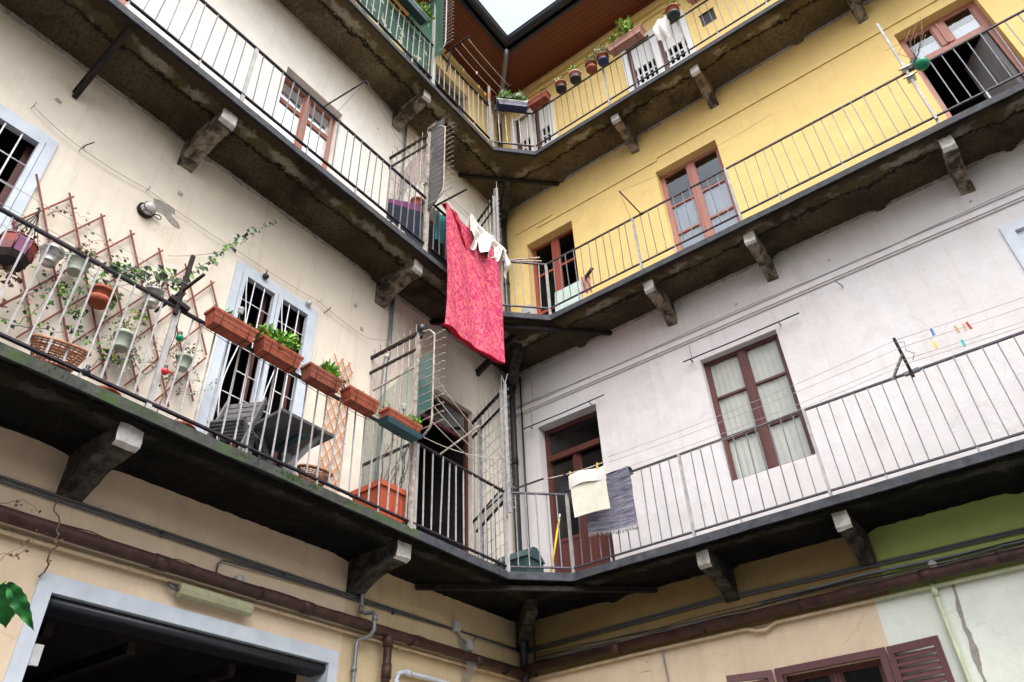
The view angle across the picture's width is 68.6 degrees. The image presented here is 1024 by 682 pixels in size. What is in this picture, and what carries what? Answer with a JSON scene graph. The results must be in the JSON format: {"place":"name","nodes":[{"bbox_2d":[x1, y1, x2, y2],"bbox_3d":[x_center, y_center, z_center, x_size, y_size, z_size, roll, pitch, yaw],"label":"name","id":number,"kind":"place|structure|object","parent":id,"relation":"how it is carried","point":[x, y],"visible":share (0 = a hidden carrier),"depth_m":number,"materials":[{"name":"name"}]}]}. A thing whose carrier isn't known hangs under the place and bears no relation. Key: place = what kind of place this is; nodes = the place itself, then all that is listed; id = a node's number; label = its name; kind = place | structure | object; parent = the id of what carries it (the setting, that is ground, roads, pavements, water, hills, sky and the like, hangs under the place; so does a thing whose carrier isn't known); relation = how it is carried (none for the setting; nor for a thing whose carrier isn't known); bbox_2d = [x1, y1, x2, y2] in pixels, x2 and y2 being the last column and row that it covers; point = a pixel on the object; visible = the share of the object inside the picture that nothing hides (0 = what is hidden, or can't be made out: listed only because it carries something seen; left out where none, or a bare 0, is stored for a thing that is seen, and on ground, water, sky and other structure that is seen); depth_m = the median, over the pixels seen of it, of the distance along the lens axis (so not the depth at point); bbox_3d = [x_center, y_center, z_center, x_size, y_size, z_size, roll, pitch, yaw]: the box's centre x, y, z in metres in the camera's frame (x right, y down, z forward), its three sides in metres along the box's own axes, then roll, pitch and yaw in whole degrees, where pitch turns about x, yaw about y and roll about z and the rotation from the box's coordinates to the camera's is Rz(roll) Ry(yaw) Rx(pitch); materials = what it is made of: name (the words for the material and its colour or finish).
{"place":"outdoors","nodes":[
{"label":"outdoors","id":0,"kind":"place"},
{"bbox_2d":[405,219,446,267],"bbox_3d":[-1.180,-1.171,11.015,0.385,0.917,0.800,-26,-43,27],"label":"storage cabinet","id":1,"kind":"object","parent":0,"point":[436,244],"visible":0.05,"depth_m":10.90,"materials":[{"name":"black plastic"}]},
{"bbox_2d":[479,0,555,34],"label":"sky","id":2,"kind":"structure","parent":0,"point":[510,15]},
{"label":"ground","id":3,"kind":"structure","parent":0,"visible":0},
{"bbox_2d":[0,581,33,630],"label":"climbing bean","id":4,"kind":"object","parent":3,"relation":"on","point":[13,599],"visible":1,"depth_m":2.23,"materials":[{"name":"plant"}]},
{"bbox_2d":[0,0,520,681],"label":"apartment building","id":5,"kind":"structure","parent":3,"relation":"on","point":[96,620],"depth_m":7.89,"materials":[{"name":"beige paint"}]},
{"bbox_2d":[0,104,58,233],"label":"french door","id":6,"kind":"structure","parent":5,"relation":"in","point":[32,161],"depth_m":6.76,"materials":[{"name":"white wood"}]},
{"bbox_2d":[0,492,65,576],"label":"dry twigs","id":7,"kind":"object","parent":5,"relation":"attached to","point":[27,550],"visible":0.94,"depth_m":5.50,"materials":[{"name":"brown plant"}]},
{"bbox_2d":[72,26,132,99],"bbox_3d":[-4.064,-2.762,7.433,0.805,0.494,0.065,-26,-43,27],"label":"iron strut","id":8,"kind":"object","parent":5,"relation":"attached to","point":[100,63],"visible":1,"depth_m":7.42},
{"bbox_2d":[3,174,217,406],"bbox_3d":[-3.655,-0.398,6.908,0.016,1.653,2.014,-26,-43,27],"label":"wall trellis","id":9,"kind":"object","parent":5,"relation":"attached to","point":[13,222],"depth_m":6.88,"materials":[{"name":"wood"}]},
{"bbox_2d":[0,207,40,287],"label":"hanging planter","id":10,"kind":"object","parent":9,"relation":"hanging from","point":[12,244],"visible":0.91,"depth_m":5.89,"materials":[{"name":"purple plastic"}]},
{"bbox_2d":[39,243,64,267],"bbox_3d":[-3.954,-0.718,6.402,0.216,0.150,0.191,-1,-38,-3],"label":"hanging pot","id":11,"kind":"object","parent":9,"relation":"hanging from","point":[51,259],"visible":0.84,"depth_m":6.37,"materials":[{"name":"metal"}]},
{"bbox_2d":[57,279,79,305],"bbox_3d":[-3.820,-0.421,6.430,0.126,0.264,0.211,-15,-39,15],"label":"trailing plant","id":12,"kind":"object","parent":9,"relation":"hanging from","point":[62,291],"visible":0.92,"depth_m":6.41,"materials":[{"name":"green plant"}]},
{"bbox_2d":[0,204,154,353],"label":"climbing plant","id":13,"kind":"object","parent":9,"relation":"attached to","point":[49,303],"visible":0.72,"depth_m":6.41,"materials":[{"name":"green plant"}]},
{"bbox_2d":[66,244,97,277],"bbox_3d":[-3.801,-0.704,6.620,0.258,0.282,0.200,1,-38,-5],"label":"hanging pot","id":14,"kind":"object","parent":9,"relation":"hanging from","point":[73,270],"visible":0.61,"depth_m":6.53,"materials":[{"name":"ceramic"}]},
{"bbox_2d":[87,278,114,309],"bbox_3d":[-3.640,-0.426,6.658,0.206,0.258,0.250,7,-39,-12],"label":"hanging pot","id":15,"kind":"object","parent":9,"relation":"hanging from","point":[99,297],"visible":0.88,"depth_m":6.58,"materials":[{"name":"ceramic"}]},
{"bbox_2d":[106,315,144,352],"bbox_3d":[-3.457,-0.068,6.698,0.273,0.344,0.280,-1,-38,-2],"label":"hanging pot","id":16,"kind":"object","parent":9,"relation":"hanging from","point":[123,341],"visible":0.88,"depth_m":6.62,"materials":[{"name":"ceramic"}]},
{"bbox_2d":[97,348,127,364],"bbox_3d":[-3.487,0.147,6.559,0.125,0.144,0.246,-22,-42,23],"label":"trailing plant","id":17,"kind":"object","parent":16,"relation":"in","point":[112,357],"visible":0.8,"depth_m":6.54,"materials":[{"name":"green plant"}]},
{"bbox_2d":[101,328,216,396],"bbox_3d":[-3.221,0.175,6.956,0.112,0.648,1.179,-26,-43,27],"label":"climbing plant","id":18,"kind":"object","parent":16,"relation":"in","point":[140,362],"visible":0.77,"depth_m":6.80,"materials":[{"name":"green plant"}]},
{"bbox_2d":[142,273,167,308],"bbox_3d":[-3.410,-0.469,7.137,0.274,0.351,0.297,-26,-43,27],"label":"hanging pot","id":19,"kind":"object","parent":9,"relation":"hanging from","point":[156,290],"visible":0.62,"depth_m":7.04,"materials":[{"name":"metal"}]},
{"bbox_2d":[170,342,202,372],"bbox_3d":[-3.111,0.153,7.137,0.282,0.303,0.250,10,-39,-16],"label":"hanging pot","id":20,"kind":"object","parent":9,"relation":"hanging from","point":[186,362],"visible":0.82,"depth_m":7.07,"materials":[{"name":"ceramic"}]},
{"bbox_2d":[137,201,161,219],"bbox_3d":[-3.658,-1.327,7.623,0.135,0.176,0.252,-26,-43,27],"label":"bulkhead lamp","id":21,"kind":"object","parent":5,"relation":"attached to","point":[147,208],"visible":1,"depth_m":7.56,"materials":[{"name":"metal"}]},
{"bbox_2d":[167,581,253,616],"bbox_3d":[-2.597,2.217,6.465,0.125,0.137,0.826,-26,-43,27],"label":"strip light","id":22,"kind":"object","parent":5,"relation":"attached to","point":[182,590],"visible":1,"depth_m":6.42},
{"bbox_2d":[31,102,390,340],"bbox_3d":[-3.073,-0.853,8.257,0.253,0.764,4.566,-28,-44,29],"label":"cable","id":23,"kind":"object","parent":5,"relation":"attached to","point":[265,276],"visible":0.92,"depth_m":8.33,"materials":[{"name":"black plastic"}]},
{"bbox_2d":[195,260,317,472],"bbox_3d":[-2.732,0.472,7.995,0.194,2.733,1.167,-26,-43,27],"label":"french door","id":24,"kind":"structure","parent":5,"relation":"in","point":[243,273],"depth_m":8.26,"materials":[{"name":"white wood"}]},
{"bbox_2d":[0,475,519,650],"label":"conduit","id":25,"kind":"object","parent":5,"relation":"attached to","point":[283,575],"visible":0.92,"depth_m":6.73,"materials":[{"name":"metal"}]},
{"bbox_2d":[0,528,520,681],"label":"gas pipe","id":26,"kind":"object","parent":5,"relation":"attached to","point":[17,535],"visible":0.83,"depth_m":6.63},
{"bbox_2d":[0,504,526,681],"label":"drain pipe","id":27,"kind":"object","parent":5,"relation":"attached to","point":[69,534],"visible":1,"depth_m":6.64,"materials":[{"name":"metal"}]},
{"bbox_2d":[57,522,519,681],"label":"cable bundle","id":28,"kind":"object","parent":27,"relation":"on","point":[463,647],"visible":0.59,"depth_m":8.71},
{"bbox_2d":[273,77,334,169],"bbox_3d":[-2.996,-2.609,10.412,0.088,2.597,1.050,-26,-43,27],"label":"window","id":29,"kind":"structure","parent":5,"relation":"in","point":[287,86],"depth_m":10.90,"materials":[{"name":"brown wood"}]},
{"bbox_2d":[320,354,352,492],"bbox_3d":[-2.026,0.904,8.654,0.014,1.736,0.343,-26,-43,27],"label":"wall trellis","id":30,"kind":"object","parent":5,"relation":"attached to","point":[326,451],"depth_m":8.58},
{"bbox_2d":[351,593,377,681],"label":"waste pipe","id":31,"kind":"object","parent":5,"relation":"attached to","point":[365,637],"visible":0.94,"depth_m":7.61,"materials":[{"name":"metal"}]},
{"bbox_2d":[374,297,394,480],"bbox_3d":[-1.610,0.840,9.398,0.067,3.780,0.085,-11,-38,10],"label":"waste pipe","id":32,"kind":"object","parent":5,"relation":"attached to","point":[389,342],"visible":0.45,"depth_m":9.68,"materials":[{"name":"metal"}]},
{"bbox_2d":[393,669,447,681],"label":"waste pipe","id":33,"kind":"object","parent":5,"relation":"attached to","point":[405,672],"visible":1,"depth_m":8.03,"materials":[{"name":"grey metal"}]},
{"bbox_2d":[429,65,463,114],"bbox_3d":[-1.537,-4.483,14.483,0.085,2.616,1.850,-26,-43,27],"label":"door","id":34,"kind":"structure","parent":5,"relation":"in","point":[436,74],"depth_m":15.58,"materials":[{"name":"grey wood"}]},
{"bbox_2d":[475,334,516,376],"bbox_3d":[-0.244,0.221,11.582,0.803,0.445,0.065,-26,-43,27],"label":"iron strut","id":35,"kind":"object","parent":5,"relation":"attached to","point":[486,363],"visible":0.71,"depth_m":11.59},
{"bbox_2d":[0,206,1023,651],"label":"balcony","id":36,"kind":"structure","parent":5,"relation":"attached to","point":[96,434],"depth_m":7.34,"materials":[{"name":"stone"}]},
{"bbox_2d":[28,333,90,372],"bbox_3d":[-3.404,0.105,5.603,0.434,0.178,0.434,-3,-24,42],"label":"wicker basket","id":37,"kind":"object","parent":36,"relation":"on","point":[78,357],"visible":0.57,"depth_m":5.49,"materials":[{"name":"wicker"}]},
{"bbox_2d":[0,179,205,315],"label":"clothes line post","id":38,"kind":"object","parent":36,"relation":"on","point":[176,299],"visible":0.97,"depth_m":6.44,"materials":[{"name":"metal"}]},
{"bbox_2d":[91,219,276,304],"bbox_3d":[-3.038,-0.953,7.405,0.663,2.267,1.637,-32,-46,32],"label":"ivy","id":39,"kind":"object","parent":38,"relation":"attached to","point":[140,273],"visible":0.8,"depth_m":6.83,"materials":[{"name":"green plant"}]},
{"bbox_2d":[82,304,253,375],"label":"string lights","id":40,"kind":"object","parent":36,"relation":"hanging from","point":[86,370],"visible":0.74,"depth_m":6.06,"materials":[{"name":"black plastic"}]},
{"bbox_2d":[202,305,258,351],"bbox_3d":[-2.493,-0.127,6.733,0.197,0.304,0.544,-26,-43,27],"label":"flower box","id":41,"kind":"object","parent":36,"relation":"on","point":[230,327],"visible":1,"depth_m":6.62,"materials":[{"name":"plastic"}]},
{"bbox_2d":[206,397,267,453],"bbox_3d":[-2.587,0.829,6.927,0.402,0.879,0.435,-6,-38,4],"label":"folding chair","id":42,"kind":"object","parent":36,"relation":"on","point":[230,426],"visible":0.66,"depth_m":7.03,"materials":[{"name":"grey wood"}]},
{"bbox_2d":[252,322,303,376],"bbox_3d":[-2.215,0.019,7.072,0.296,0.465,0.576,-26,-43,27],"label":"flower box","id":43,"kind":"object","parent":36,"relation":"on","point":[277,347],"visible":0.95,"depth_m":7.00,"materials":[{"name":"plastic"}]},
{"bbox_2d":[253,408,333,470],"bbox_3d":[-2.251,1.224,7.357,0.640,0.754,0.670,-26,-43,27],"label":"garden table","id":44,"kind":"object","parent":36,"relation":"on","point":[281,435],"visible":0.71,"depth_m":7.48,"materials":[{"name":"grey wood"}]},
{"bbox_2d":[297,464,332,486],"bbox_3d":[-1.908,1.306,7.189,0.352,0.148,0.352,-11,-35,37],"label":"wicker basket","id":45,"kind":"object","parent":36,"relation":"on","point":[320,476],"visible":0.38,"depth_m":7.09,"materials":[{"name":"wicker"}]},
{"bbox_2d":[299,358,342,398],"bbox_3d":[-1.867,0.322,7.414,0.231,0.376,0.437,-26,-43,27],"label":"flower box","id":46,"kind":"object","parent":36,"relation":"on","point":[324,378],"visible":1,"depth_m":7.33,"materials":[{"name":"plastic"}]},
{"bbox_2d":[339,377,379,420],"bbox_3d":[-1.591,0.574,7.716,0.197,0.326,0.518,-26,-43,27],"label":"flower box","id":47,"kind":"object","parent":36,"relation":"on","point":[359,401],"visible":0.91,"depth_m":7.63,"materials":[{"name":"plastic"}]},
{"bbox_2d":[349,438,410,522],"bbox_3d":[-1.363,1.574,8.143,0.470,1.058,0.601,-26,-43,27],"label":"planter","id":48,"kind":"object","parent":36,"relation":"on","point":[401,505],"visible":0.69,"depth_m":7.85,"materials":[{"name":"orange plastic"}]},
{"bbox_2d":[376,401,422,443],"bbox_3d":[-1.194,0.871,8.131,0.221,0.311,0.578,-26,-43,27],"label":"flower box","id":49,"kind":"object","parent":36,"relation":"on","point":[400,425],"visible":1,"depth_m":8.03,"materials":[{"name":"plastic"}]},
{"bbox_2d":[362,324,445,528],"bbox_3d":[-1.264,0.931,8.656,1.263,2.740,0.120,-26,-43,27],"label":"security grille","id":50,"kind":"object","parent":36,"relation":"on","point":[423,381],"visible":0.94,"depth_m":8.78,"materials":[{"name":"metal"}]},
{"bbox_2d":[424,375,515,488],"bbox_3d":[-0.442,1.004,9.124,0.518,1.132,1.665,-26,-43,27],"label":"clothes line","id":51,"kind":"object","parent":50,"relation":"attached to","point":[460,439],"visible":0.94,"depth_m":8.88,"materials":[{"name":"metal"}]},
{"bbox_2d":[471,374,512,572],"bbox_3d":[-0.277,1.816,9.904,0.080,2.786,1.124,17,-42,-24],"label":"security grille","id":52,"kind":"object","parent":36,"relation":"on","point":[505,499],"visible":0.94,"depth_m":9.84,"materials":[{"name":"metal"}]},
{"bbox_2d":[494,547,544,571],"bbox_3d":[0.091,3.006,9.678,0.560,0.560,0.420,-26,-43,27],"label":"storage box","id":53,"kind":"object","parent":36,"relation":"on","point":[534,557],"visible":0.39,"depth_m":9.59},
{"bbox_2d":[547,461,606,478],"bbox_3d":[0.861,1.710,9.407,0.871,0.186,0.287,-26,-43,27],"label":"clothes line","id":54,"kind":"object","parent":36,"relation":"attached to","point":[565,475],"visible":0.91,"depth_m":9.39,"materials":[{"name":"fabric"}]},
{"bbox_2d":[568,465,609,516],"bbox_3d":[0.931,1.825,9.114,0.530,0.602,0.046,-26,-43,27],"label":"white towel","id":55,"kind":"object","parent":54,"relation":"hanging from","point":[589,491],"visible":1,"depth_m":9.12,"materials":[{"name":"beige fabric"}]},
{"bbox_2d":[586,466,638,538],"bbox_3d":[1.197,1.985,9.060,0.680,0.814,0.137,-26,-43,27],"label":"rag rug","id":56,"kind":"object","parent":36,"relation":"hanging from","point":[617,515],"visible":0.69,"depth_m":8.98,"materials":[{"name":"fabric"}]},
{"bbox_2d":[608,297,1023,479],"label":"clothes line","id":57,"kind":"object","parent":36,"relation":"attached to","point":[911,372],"visible":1,"depth_m":7.80,"materials":[{"name":"metal"}]},
{"bbox_2d":[0,0,1023,394],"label":"balcony","id":58,"kind":"structure","parent":5,"relation":"attached to","point":[174,90],"depth_m":9.35,"materials":[{"name":"stone"}]},
{"bbox_2d":[320,80,410,154],"bbox_3d":[-1.757,-2.925,10.054,0.604,0.481,1.531,-26,-43,27],"label":"clothesline prop","id":59,"kind":"object","parent":58,"relation":"on","point":[340,96],"visible":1,"depth_m":9.57,"materials":[{"name":"metal"}]},
{"bbox_2d":[387,198,420,243],"bbox_3d":[-1.482,-1.797,10.345,0.008,0.800,0.620,-26,-43,27],"label":"striped blanket","id":60,"kind":"object","parent":58,"relation":"hanging from","point":[397,209],"visible":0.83,"depth_m":10.31,"materials":[{"name":"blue fabric"}]},
{"bbox_2d":[386,118,453,250],"bbox_3d":[-1.392,-2.249,11.119,1.295,2.807,0.058,-23,-42,25],"label":"security grille","id":61,"kind":"object","parent":58,"relation":"on","point":[431,165],"visible":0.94,"depth_m":11.36,"materials":[{"name":"metal"}]},
{"bbox_2d":[435,210,445,242],"bbox_3d":[-1.052,-1.666,11.010,0.059,0.650,0.220,-26,-43,27],"label":"folded blanket","id":62,"kind":"object","parent":58,"relation":"hanging from","point":[442,228],"visible":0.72,"depth_m":10.98,"materials":[{"name":"teal fabric"}]},
{"bbox_2d":[436,188,508,252],"bbox_3d":[-0.507,-1.765,11.350,0.528,0.182,1.402,-26,-43,27],"label":"clothesline prop","id":63,"kind":"object","parent":58,"relation":"attached to","point":[451,197],"visible":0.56,"depth_m":10.97,"materials":[{"name":"metal"}]},
{"bbox_2d":[440,202,504,363],"bbox_3d":[-0.566,-0.803,10.633,0.190,2.313,1.275,-26,-43,27],"label":"bedspread","id":64,"kind":"object","parent":63,"relation":"hanging from","point":[474,315],"visible":0.94,"depth_m":10.52,"materials":[{"name":"fabric"}]},
{"bbox_2d":[466,214,510,277],"bbox_3d":[-0.359,-1.414,11.359,0.202,0.716,0.960,-26,-43,27],"label":"white shirt","id":65,"kind":"object","parent":63,"relation":"hanging from","point":[485,240],"visible":1,"depth_m":11.36,"materials":[{"name":"fabric"}]},
{"bbox_2d":[477,182,501,291],"bbox_3d":[-0.441,-1.365,12.361,0.055,2.850,1.090,18,-42,-25],"label":"security grille","id":66,"kind":"object","parent":58,"relation":"on","point":[496,213],"visible":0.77,"depth_m":12.57,"materials":[{"name":"metal"}]},
{"bbox_2d":[555,280,582,311],"bbox_3d":[0.880,-0.628,11.604,0.500,0.620,0.080,-26,-43,27],"label":"mint board","id":67,"kind":"object","parent":58,"relation":"on","point":[573,288],"visible":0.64,"depth_m":11.66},
{"bbox_2d":[581,267,593,293],"bbox_3d":[1.177,-0.910,11.496,0.258,0.451,0.056,-31,-46,31],"label":"pink cloth","id":68,"kind":"object","parent":58,"relation":"on","point":[588,280],"visible":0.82,"depth_m":11.53,"materials":[{"name":"fabric"}]},
{"bbox_2d":[876,23,937,120],"bbox_3d":[4.986,-3.456,9.515,0.160,2.100,0.110,-26,-43,27],"label":"clamped pole","id":69,"kind":"object","parent":58,"relation":"attached to","point":[910,78],"visible":0.99,"depth_m":9.41,"materials":[{"name":"metal"}]},
{"bbox_2d":[894,17,929,70],"bbox_3d":[5.072,-3.738,9.540,0.545,0.930,0.170,-26,-43,27],"label":"green lamp","id":70,"kind":"object","parent":69,"relation":"hanging from","point":[921,64],"visible":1,"depth_m":9.42,"materials":[{"name":"glass"}]},
{"bbox_2d":[497,49,528,681],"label":"downpipe","id":71,"kind":"object","parent":5,"relation":"attached to","point":[515,482],"visible":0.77,"depth_m":11.60,"materials":[{"name":"metal"}]},
{"bbox_2d":[275,0,873,227],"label":"balcony","id":72,"kind":"structure","parent":5,"relation":"attached to","point":[353,38],"depth_m":12.64,"materials":[{"name":"stone"}]},
{"bbox_2d":[355,0,428,74],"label":"privacy screen","id":73,"kind":"object","parent":72,"relation":"attached to","point":[382,13],"visible":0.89,"depth_m":12.52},
{"bbox_2d":[397,0,435,26],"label":"flower box","id":74,"kind":"object","parent":72,"relation":"on","point":[418,13],"visible":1,"depth_m":12.89,"materials":[{"name":"plastic"}]},
{"bbox_2d":[404,0,453,83],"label":"security grille","id":75,"kind":"object","parent":72,"relation":"on","point":[432,31],"visible":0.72,"depth_m":13.61,"materials":[{"name":"metal"}]},
{"bbox_2d":[444,35,511,114],"bbox_3d":[-0.619,-4.838,13.870,0.601,0.632,1.330,-26,-43,27],"label":"drying rack","id":76,"kind":"object","parent":72,"relation":"attached to","point":[457,44],"visible":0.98,"depth_m":13.84,"materials":[{"name":"metal"}]},
{"bbox_2d":[488,86,491,141],"bbox_3d":[-0.415,-4.322,14.187,0.044,1.716,0.040,-26,-43,27],"label":"clothes line post","id":77,"kind":"object","parent":72,"relation":"on","point":[489,112],"visible":0.96,"depth_m":14.17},
{"bbox_2d":[495,89,528,113],"bbox_3d":[0.000,-4.604,14.451,0.677,0.466,0.390,9,-39,-15],"label":"flower box","id":78,"kind":"object","parent":72,"relation":"on","point":[515,102],"visible":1,"depth_m":14.35,"materials":[{"name":"plastic"}]},
{"bbox_2d":[528,86,550,110],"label":"flower box","id":79,"kind":"object","parent":72,"relation":"on","point":[543,97],"visible":1,"depth_m":14.26,"materials":[{"name":"ceramic"}]},
{"bbox_2d":[554,74,568,93],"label":"flower pot","id":80,"kind":"object","parent":72,"relation":"on","point":[560,84],"visible":1,"depth_m":14.03,"materials":[{"name":"ceramic"}]},
{"bbox_2d":[567,64,581,84],"bbox_3d":[1.166,-4.979,14.007,0.261,0.446,0.304,-26,-43,27],"label":"flower pot","id":81,"kind":"object","parent":72,"relation":"on","point":[574,74],"visible":1,"depth_m":13.89,"materials":[{"name":"black ceramic"}]},
{"bbox_2d":[585,54,596,74],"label":"flower pot","id":82,"kind":"object","parent":72,"relation":"on","point":[591,65],"visible":0.99,"depth_m":13.72,"materials":[{"name":"ceramic"}]},
{"bbox_2d":[592,43,609,66],"bbox_3d":[1.641,-5.228,13.748,0.362,0.488,0.284,-26,-43,27],"label":"flower pot","id":83,"kind":"object","parent":72,"relation":"on","point":[602,57],"visible":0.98,"depth_m":13.63,"materials":[{"name":"ceramic"}]},
{"bbox_2d":[605,15,645,58],"bbox_3d":[2.013,-5.515,13.545,0.767,0.610,0.569,-26,-43,27],"label":"flower box","id":84,"kind":"object","parent":72,"relation":"on","point":[628,36],"visible":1,"depth_m":13.42,"materials":[{"name":"pink plastic"}]},
{"bbox_2d":[653,14,673,41],"bbox_3d":[2.635,-5.467,13.087,0.350,0.740,0.130,-26,-43,27],"label":"white rag","id":85,"kind":"object","parent":72,"relation":"on","point":[662,29],"visible":0.93,"depth_m":13.03,"materials":[{"name":"fabric"}]},
{"bbox_2d":[662,0,680,21],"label":"flower pot","id":86,"kind":"object","parent":72,"relation":"on","point":[672,12],"visible":1,"depth_m":12.97,"materials":[{"name":"ceramic"}]},
{"bbox_2d":[501,0,1023,681],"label":"apartment building","id":87,"kind":"structure","parent":3,"relation":"on","point":[951,272],"depth_m":9.73,"materials":[{"name":"beige paint"}]},
{"bbox_2d":[519,377,536,676],"bbox_3d":[0.216,2.410,10.844,0.026,4.600,0.026,-11,-38,10],"label":"downpipe","id":88,"kind":"object","parent":87,"relation":"attached to","point":[534,646],"visible":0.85,"depth_m":11.17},
{"bbox_2d":[510,96,556,150],"bbox_3d":[0.477,-3.924,15.318,1.080,2.596,0.130,-26,-43,27],"label":"shuttered window","id":89,"kind":"structure","parent":87,"relation":"in","point":[523,128],"depth_m":15.75,"materials":[{"name":"white wood"}]},
{"bbox_2d":[532,228,575,314],"bbox_3d":[0.830,-0.840,12.980,0.990,2.637,0.085,-26,-43,27],"label":"french door","id":90,"kind":"structure","parent":87,"relation":"in","point":[555,243],"depth_m":13.44,"materials":[{"name":"red wood"}]},
{"bbox_2d":[544,411,614,572],"bbox_3d":[0.976,2.287,10.574,1.040,2.723,0.085,-26,-43,27],"label":"door","id":91,"kind":"structure","parent":87,"relation":"in","point":[577,457],"depth_m":10.36,"materials":[{"name":"brown wood"}]},
{"bbox_2d":[637,655,650,672],"bbox_3d":[1.529,3.748,8.708,0.155,0.165,0.016,-26,-43,27],"label":"access plate","id":92,"kind":"object","parent":87,"relation":"attached to","point":[643,662],"visible":1,"depth_m":8.71,"materials":[{"name":"beige paint"}]},
{"bbox_2d":[620,9,695,91],"bbox_3d":[2.801,-5.057,13.993,1.390,2.596,0.130,-26,-43,27],"label":"shuttered window","id":93,"kind":"structure","parent":87,"relation":"in","point":[671,43],"depth_m":14.35,"materials":[{"name":"white wood"}]},
{"bbox_2d":[660,147,739,250],"bbox_3d":[3.010,-1.929,11.728,1.090,2.667,0.088,-26,-43,27],"label":"french door","id":94,"kind":"structure","parent":87,"relation":"in","point":[690,167],"depth_m":11.89,"materials":[{"name":"brown wood"}]},
{"bbox_2d":[683,312,799,362],"bbox_3d":[3.033,-0.128,10.062,1.640,0.322,0.110,-26,-43,27],"label":"curtain rod","id":95,"kind":"object","parent":87,"relation":"attached to","point":[739,338],"visible":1,"depth_m":9.93,"materials":[{"name":"metal"}]},
{"bbox_2d":[703,334,815,480],"bbox_3d":[3.117,0.843,9.554,1.080,1.845,0.088,-26,-43,27],"label":"window","id":96,"kind":"structure","parent":87,"relation":"in","point":[758,370],"depth_m":9.59,"materials":[{"name":"red wood"}]},
{"bbox_2d":[516,185,1023,408],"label":"cable run","id":97,"kind":"object","parent":87,"relation":"attached to","point":[929,228],"visible":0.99,"depth_m":9.93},
{"bbox_2d":[522,546,1023,672],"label":"drain pipe","id":98,"kind":"object","parent":87,"relation":"attached to","point":[955,568],"visible":1,"depth_m":7.86,"materials":[{"name":"metal"}]},
{"bbox_2d":[527,527,1023,653],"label":"conduit","id":99,"kind":"object","parent":87,"relation":"attached to","point":[897,559],"visible":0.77,"depth_m":8.09,"materials":[{"name":"metal"}]},
{"bbox_2d":[529,564,1023,681],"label":"gas pipe","id":100,"kind":"object","parent":87,"relation":"attached to","point":[932,587],"visible":0.98,"depth_m":7.60,"materials":[{"name":"metal"}]},
{"bbox_2d":[535,538,1023,661],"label":"cable bundle","id":101,"kind":"object","parent":87,"relation":"attached to","point":[723,615],"visible":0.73,"depth_m":8.15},
{"bbox_2d":[726,635,954,681],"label":"window","id":102,"kind":"structure","parent":87,"relation":"in","point":[836,674],"depth_m":7.33,"materials":[{"name":"red wood"}]},
{"bbox_2d":[760,539,1023,603],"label":"conduit","id":103,"kind":"object","parent":87,"relation":"attached to","point":[905,565],"visible":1,"depth_m":7.56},
{"bbox_2d":[899,1,1023,118],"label":"french door","id":104,"kind":"structure","parent":87,"relation":"in","point":[945,39],"depth_m":10.33,"materials":[{"name":"brown wood"}]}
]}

